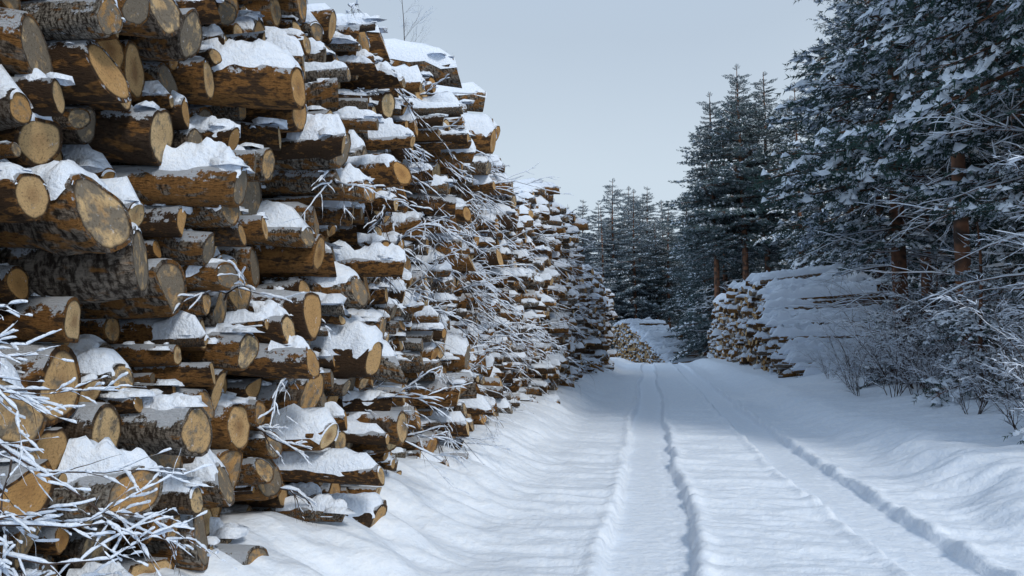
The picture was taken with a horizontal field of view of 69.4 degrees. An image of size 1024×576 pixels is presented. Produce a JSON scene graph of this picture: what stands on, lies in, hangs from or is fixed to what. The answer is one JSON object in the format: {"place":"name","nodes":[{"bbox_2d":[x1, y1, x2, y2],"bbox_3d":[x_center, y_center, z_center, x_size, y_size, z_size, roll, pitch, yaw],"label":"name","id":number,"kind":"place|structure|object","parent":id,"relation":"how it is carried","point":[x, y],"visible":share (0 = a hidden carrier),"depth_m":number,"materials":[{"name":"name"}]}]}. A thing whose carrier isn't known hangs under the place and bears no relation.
{"place":"outdoors","nodes":[
{"label":"outdoors","id":0,"kind":"place"},
{"bbox_2d":[137,357,1023,575],"bbox_3d":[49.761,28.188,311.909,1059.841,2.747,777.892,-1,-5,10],"label":"snowy ground","id":1,"kind":"structure","parent":0,"point":[709,467],"depth_m":8.66,"materials":[{"name":"white snow"}]},
{"bbox_2d":[0,299,241,575],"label":"snowy bush","id":2,"kind":"object","parent":1,"relation":"on","point":[20,458],"visible":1,"depth_m":2.16,"materials":[{"name":"white plant"}]},
{"bbox_2d":[0,0,546,575],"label":"log pile","id":3,"kind":"object","parent":1,"relation":"on","point":[158,158],"visible":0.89,"depth_m":4.78,"materials":[{"name":"brown wood"}]},
{"bbox_2d":[173,0,617,525],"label":"broken branches","id":4,"kind":"object","parent":1,"relation":"on","point":[389,281],"visible":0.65,"depth_m":9.51,"materials":[{"name":"white plant"}]},
{"bbox_2d":[398,1,432,42],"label":"birch tree","id":5,"kind":"object","parent":1,"relation":"on","point":[414,22],"visible":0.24,"depth_m":23.66,"materials":[{"name":"grey plant"}]},
{"bbox_2d":[512,178,594,403],"bbox_3d":[0.160,0.244,25.253,4.325,7.466,16.233,-1,-5,10],"label":"log pile","id":6,"kind":"object","parent":1,"relation":"on","point":[546,208],"visible":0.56,"depth_m":21.98,"materials":[{"name":"brown wood"}]},
{"bbox_2d":[581,264,617,372],"bbox_3d":[3.115,1.760,39.008,4.522,6.666,15.188,-1,-5,10],"label":"log pile","id":7,"kind":"object","parent":1,"relation":"on","point":[597,350],"visible":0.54,"depth_m":36.20,"materials":[{"name":"brown wood"}]},
{"bbox_2d":[612,317,706,363],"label":"log pile","id":8,"kind":"object","parent":1,"relation":"on","point":[638,340],"visible":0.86,"depth_m":83.67,"materials":[{"name":"white snow"}]},
{"bbox_2d":[631,216,696,327],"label":"pine tree","id":9,"kind":"object","parent":1,"relation":"on","point":[664,279],"visible":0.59,"depth_m":97.18,"materials":[{"name":"green plant"}]},
{"bbox_2d":[653,208,703,356],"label":"spruce tree","id":10,"kind":"object","parent":1,"relation":"on","point":[678,313],"visible":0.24,"depth_m":90.80,"materials":[{"name":"green plant"}]},
{"bbox_2d":[665,164,722,361],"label":"spruce tree","id":11,"kind":"object","parent":1,"relation":"on","point":[686,290],"visible":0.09,"depth_m":79.02,"materials":[{"name":"green plant"}]},
{"bbox_2d":[669,154,761,289],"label":"pine tree","id":12,"kind":"object","parent":1,"relation":"on","point":[680,259],"visible":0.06,"depth_m":88.03,"materials":[{"name":"green plant"}]},
{"bbox_2d":[656,92,775,312],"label":"pine tree","id":13,"kind":"object","parent":1,"relation":"on","point":[696,199],"visible":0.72,"depth_m":67.97,"materials":[{"name":"green plant"}]},
{"bbox_2d":[667,115,764,355],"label":"spruce tree","id":14,"kind":"object","parent":1,"relation":"on","point":[699,295],"visible":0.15,"depth_m":73.65,"materials":[{"name":"green plant"}]},
{"bbox_2d":[683,90,775,309],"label":"pine tree","id":15,"kind":"object","parent":1,"relation":"on","point":[733,145],"visible":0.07,"depth_m":76.02,"materials":[{"name":"green plant"}]},
{"bbox_2d":[680,64,793,307],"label":"pine tree","id":16,"kind":"object","parent":1,"relation":"on","point":[736,120],"visible":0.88,"depth_m":65.57,"materials":[{"name":"green plant"}]},
{"bbox_2d":[714,73,815,280],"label":"pine tree","id":17,"kind":"object","parent":1,"relation":"on","point":[772,140],"visible":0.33,"depth_m":67.19,"materials":[{"name":"green plant"}]},
{"bbox_2d":[751,97,823,270],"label":"spruce tree","id":18,"kind":"object","parent":1,"relation":"on","point":[773,262],"visible":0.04,"depth_m":67.03,"materials":[{"name":"green plant"}]},
{"bbox_2d":[746,81,832,267],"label":"pine tree","id":19,"kind":"object","parent":1,"relation":"on","point":[772,211],"visible":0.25,"depth_m":61.80,"materials":[{"name":"green plant"}]},
{"bbox_2d":[567,74,1021,355],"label":"distant forest","id":20,"kind":"object","parent":1,"relation":"on","point":[623,258],"visible":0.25,"depth_m":99.82,"materials":[{"name":"green plant"}]},
{"bbox_2d":[707,263,920,377],"bbox_3d":[16.276,2.375,46.032,6.114,6.604,38.241,-1,-5,10],"label":"log pile","id":21,"kind":"object","parent":1,"relation":"on","point":[754,324],"visible":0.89,"depth_m":33.67,"materials":[{"name":"white snow"}]},
{"bbox_2d":[761,60,877,275],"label":"pine tree","id":22,"kind":"object","parent":1,"relation":"on","point":[804,261],"visible":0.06,"depth_m":52.85,"materials":[{"name":"green plant"}]},
{"bbox_2d":[806,339,855,377],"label":"bare shrub","id":23,"kind":"object","parent":1,"relation":"on","point":[829,366],"visible":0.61,"depth_m":25.56,"materials":[{"name":"brown plant"}]},
{"bbox_2d":[821,338,877,395],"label":"bare shrub","id":24,"kind":"object","parent":1,"relation":"on","point":[856,378],"visible":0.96,"depth_m":19.57,"materials":[{"name":"brown plant"}]},
{"bbox_2d":[821,287,894,376],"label":"bare shrub","id":25,"kind":"object","parent":1,"relation":"on","point":[860,349],"visible":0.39,"depth_m":24.65,"materials":[{"name":"brown plant"}]},
{"bbox_2d":[826,350,889,375],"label":"bare shrub","id":26,"kind":"object","parent":1,"relation":"on","point":[857,365],"visible":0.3,"depth_m":24.35,"materials":[{"name":"brown plant"}]},
{"bbox_2d":[801,42,921,318],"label":"spruce tree","id":27,"kind":"object","parent":1,"relation":"on","point":[824,256],"visible":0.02,"depth_m":44.78,"materials":[{"name":"green plant"}]},
{"bbox_2d":[791,305,935,388],"bbox_3d":[10.077,1.700,21.759,4.005,2.655,2.664,0,-5,-2],"label":"bare shrub","id":28,"kind":"object","parent":1,"relation":"on","point":[846,357],"visible":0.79,"depth_m":21.62,"materials":[{"name":"brown plant"}]},
{"bbox_2d":[735,0,1023,374],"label":"pine tree","id":29,"kind":"object","parent":1,"relation":"on","point":[834,93],"visible":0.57,"depth_m":24.69,"materials":[{"name":"green plant"}]},
{"bbox_2d":[777,0,990,307],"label":"pine tree","id":30,"kind":"object","parent":1,"relation":"on","point":[845,211],"visible":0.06,"depth_m":37.63,"materials":[{"name":"green plant"}]},
{"bbox_2d":[844,326,926,375],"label":"bare shrub","id":31,"kind":"object","parent":1,"relation":"on","point":[864,353],"visible":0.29,"depth_m":22.85,"materials":[{"name":"brown plant"}]},
{"bbox_2d":[844,346,927,385],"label":"bare shrub","id":32,"kind":"object","parent":1,"relation":"on","point":[888,373],"visible":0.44,"depth_m":20.54,"materials":[{"name":"brown plant"}]},
{"bbox_2d":[798,255,986,357],"bbox_3d":[13.685,0.822,25.331,4.463,4.449,6.710,4,-7,-42],"label":"bare shrub","id":33,"kind":"object","parent":1,"relation":"on","point":[874,308],"visible":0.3,"depth_m":25.76,"materials":[{"name":"brown plant"}]},
{"bbox_2d":[812,223,975,363],"bbox_3d":[12.743,0.532,24.546,3.836,5.114,5.682,3,-6,-33],"label":"bare shrub","id":34,"kind":"object","parent":1,"relation":"on","point":[893,307],"visible":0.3,"depth_m":24.59,"materials":[{"name":"brown plant"}]},
{"bbox_2d":[794,275,994,396],"bbox_3d":[9.430,1.303,18.743,4.598,3.049,3.058,-4,-7,41],"label":"bare shrub","id":35,"kind":"object","parent":1,"relation":"on","point":[878,364],"visible":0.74,"depth_m":18.63,"materials":[{"name":"brown plant"}]},
{"bbox_2d":[856,264,939,389],"bbox_3d":[11.101,1.393,21.241,2.746,4.213,2.676,1,-5,-11],"label":"young spruce tree","id":36,"kind":"object","parent":1,"relation":"on","point":[902,301],"visible":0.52,"depth_m":21.13,"materials":[{"name":"green plant"}]},
{"bbox_2d":[841,271,964,388],"bbox_3d":[10.508,1.192,19.372,2.940,3.058,2.763,0,-5,2],"label":"bare shrub","id":37,"kind":"object","parent":1,"relation":"on","point":[927,359],"visible":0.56,"depth_m":19.33,"materials":[{"name":"brown plant"}]},
{"bbox_2d":[811,1,999,352],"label":"pine tree","id":38,"kind":"object","parent":1,"relation":"on","point":[922,266],"visible":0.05,"depth_m":31.16,"materials":[{"name":"green plant"}]},
{"bbox_2d":[788,0,1023,313],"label":"pine tree","id":39,"kind":"object","parent":1,"relation":"on","point":[989,101],"visible":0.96,"depth_m":15.99,"materials":[{"name":"green plant"}]},
{"bbox_2d":[801,0,1023,382],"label":"pine tree","id":40,"kind":"object","parent":1,"relation":"on","point":[851,57],"visible":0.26,"depth_m":20.33,"materials":[{"name":"green plant"}]},
{"bbox_2d":[877,303,949,367],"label":"bare shrub","id":41,"kind":"object","parent":1,"relation":"on","point":[933,350],"visible":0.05,"depth_m":24.55,"materials":[{"name":"brown plant"}]},
{"bbox_2d":[813,223,1023,378],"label":"bare shrub","id":42,"kind":"object","parent":1,"relation":"on","point":[836,326],"visible":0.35,"depth_m":20.67,"materials":[{"name":"brown plant"}]},
{"bbox_2d":[815,258,1023,380],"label":"bare shrub","id":43,"kind":"object","parent":1,"relation":"on","point":[915,331],"visible":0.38,"depth_m":20.90,"materials":[{"name":"brown plant"}]},
{"bbox_2d":[871,319,976,370],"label":"bare shrub","id":44,"kind":"object","parent":1,"relation":"on","point":[929,349],"visible":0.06,"depth_m":23.75,"materials":[{"name":"brown plant"}]},
{"bbox_2d":[872,297,984,394],"bbox_3d":[9.731,1.238,17.468,2.920,2.628,1.971,1,-5,-16],"label":"bare shrub","id":45,"kind":"object","parent":1,"relation":"on","point":[911,366],"visible":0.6,"depth_m":17.36,"materials":[{"name":"brown plant"}]},
{"bbox_2d":[871,294,986,387],"bbox_3d":[11.279,1.321,20.139,3.135,2.822,2.116,-2,-5,17],"label":"bare shrub","id":46,"kind":"object","parent":1,"relation":"on","point":[908,345],"visible":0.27,"depth_m":20.14,"materials":[{"name":"brown plant"}]},
{"bbox_2d":[891,326,970,397],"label":"bare shrub","id":47,"kind":"object","parent":1,"relation":"on","point":[931,374],"visible":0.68,"depth_m":16.47,"materials":[{"name":"brown plant"}]},
{"bbox_2d":[909,267,955,373],"bbox_3d":[14.739,1.549,25.879,2.920,4.596,2.995,-2,-5,24],"label":"young spruce tree","id":48,"kind":"object","parent":1,"relation":"on","point":[930,300],"visible":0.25,"depth_m":25.88,"materials":[{"name":"green plant"}]},
{"bbox_2d":[874,312,991,394],"bbox_3d":[10.040,1.519,18.477,2.548,2.390,4.071,1,-5,-13],"label":"bare shrub","id":49,"kind":"object","parent":1,"relation":"on","point":[883,360],"visible":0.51,"depth_m":17.82,"materials":[{"name":"brown plant"}]},
{"bbox_2d":[886,61,991,307],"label":"pine tree","id":50,"kind":"object","parent":1,"relation":"on","point":[941,251],"depth_m":40.49,"materials":[{"name":"green plant"}]},
{"bbox_2d":[861,271,1023,385],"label":"bare shrub","id":51,"kind":"object","parent":1,"relation":"on","point":[933,358],"visible":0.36,"depth_m":17.37,"materials":[{"name":"brown plant"}]},
{"bbox_2d":[885,60,1021,362],"bbox_3d":[20.782,-6.006,33.099,8.412,22.937,7.444,-4,-6,38],"label":"spruce tree","id":52,"kind":"object","parent":1,"relation":"on","point":[918,279],"visible":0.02,"depth_m":33.16,"materials":[{"name":"green plant"}]},
{"bbox_2d":[890,0,1023,254],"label":"pine tree","id":53,"kind":"object","parent":1,"relation":"on","point":[919,16],"visible":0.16,"depth_m":18.66,"materials":[{"name":"green plant"}]},
{"bbox_2d":[902,243,1023,382],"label":"bare shrub","id":54,"kind":"object","parent":1,"relation":"on","point":[947,307],"visible":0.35,"depth_m":17.37,"materials":[{"name":"brown plant"}]},
{"bbox_2d":[910,305,1023,413],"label":"bare shrub","id":55,"kind":"object","parent":1,"relation":"on","point":[980,400],"visible":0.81,"depth_m":13.78,"materials":[{"name":"brown plant"}]},
{"bbox_2d":[910,325,1023,401],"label":"bare shrub","id":56,"kind":"object","parent":1,"relation":"on","point":[971,386],"visible":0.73,"depth_m":14.88,"materials":[{"name":"brown plant"}]},
{"bbox_2d":[911,222,1023,406],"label":"young spruce tree","id":57,"kind":"object","parent":1,"relation":"on","point":[978,351],"visible":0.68,"depth_m":16.21,"materials":[{"name":"green plant"}]},
{"bbox_2d":[911,286,1023,398],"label":"bare shrub","id":58,"kind":"object","parent":1,"relation":"on","point":[1010,329],"visible":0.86,"depth_m":11.73,"materials":[{"name":"white plant"}]},
{"bbox_2d":[930,273,1023,415],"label":"bare shrub","id":59,"kind":"object","parent":1,"relation":"on","point":[1014,338],"visible":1,"depth_m":9.80,"materials":[{"name":"white plant"}]},
{"bbox_2d":[932,316,1023,429],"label":"bare shrub","id":60,"kind":"object","parent":1,"relation":"on","point":[1009,416],"visible":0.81,"depth_m":11.44,"materials":[{"name":"brown plant"}]},
{"bbox_2d":[941,286,1022,352],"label":"bare shrub","id":61,"kind":"object","parent":1,"relation":"on","point":[999,344],"visible":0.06,"depth_m":19.68,"materials":[{"name":"brown plant"}]},
{"bbox_2d":[941,34,1023,315],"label":"pine tree","id":62,"kind":"object","parent":1,"relation":"on","point":[984,226],"visible":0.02,"depth_m":27.18,"materials":[{"name":"green plant"}]},
{"bbox_2d":[946,35,1023,382],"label":"spruce tree","id":63,"kind":"object","parent":1,"relation":"on","point":[1017,227],"visible":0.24,"depth_m":21.82,"materials":[{"name":"green plant"}]},
{"bbox_2d":[950,330,1021,387],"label":"bare shrub","id":64,"kind":"object","parent":1,"relation":"on","point":[989,360],"visible":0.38,"depth_m":15.84,"materials":[{"name":"brown plant"}]},
{"bbox_2d":[958,322,1023,421],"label":"bare shrub","id":65,"kind":"object","parent":1,"relation":"on","point":[1016,384],"visible":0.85,"depth_m":10.84,"materials":[{"name":"brown plant"}]},
{"bbox_2d":[958,225,1023,320],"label":"bare shrub","id":66,"kind":"object","parent":1,"relation":"on","point":[1008,305],"visible":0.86,"depth_m":13.03,"materials":[{"name":"white plant"}]},
{"bbox_2d":[986,107,1023,127],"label":"pine tree","id":67,"kind":"object","parent":1,"relation":"on","point":[1008,113],"visible":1,"depth_m":13.30,"materials":[{"name":"green plant"}]},
{"bbox_2d":[987,306,1023,366],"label":"bare shrub","id":68,"kind":"object","parent":1,"relation":"on","point":[1005,343],"visible":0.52,"depth_m":13.50,"materials":[{"name":"white plant"}]},
{"bbox_2d":[989,149,1023,309],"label":"bare shrub","id":69,"kind":"object","parent":1,"relation":"on","point":[1014,164],"visible":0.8,"depth_m":13.59,"materials":[{"name":"white plant"}]},
{"bbox_2d":[992,0,1023,235],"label":"pine tree","id":70,"kind":"object","parent":1,"relation":"on","point":[1014,5],"visible":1,"depth_m":13.12,"materials":[{"name":"green plant"}]},
{"bbox_2d":[993,154,1023,244],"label":"bare shrub","id":71,"kind":"object","parent":1,"relation":"on","point":[1014,159],"visible":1,"depth_m":10.23,"materials":[{"name":"white plant"}]},
{"bbox_2d":[994,282,1023,353],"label":"bare shrub","id":72,"kind":"object","parent":1,"relation":"on","point":[1013,322],"visible":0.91,"depth_m":11.28,"materials":[{"name":"white plant"}]},
{"bbox_2d":[1002,428,1023,443],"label":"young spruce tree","id":73,"kind":"object","parent":1,"relation":"on","point":[1017,432],"visible":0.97,"depth_m":10.39,"materials":[{"name":"white plant"}]},
{"bbox_2d":[308,0,1009,269],"label":"sky","id":74,"kind":"structure","parent":0,"point":[592,93],"materials":[{"name":"grey"}]},
{"bbox_2d":[1004,207,1023,300],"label":"bare shrub","id":75,"kind":"object","parent":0,"point":[1017,264],"visible":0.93,"depth_m":13.42,"materials":[{"name":"white plant"}]}
]}

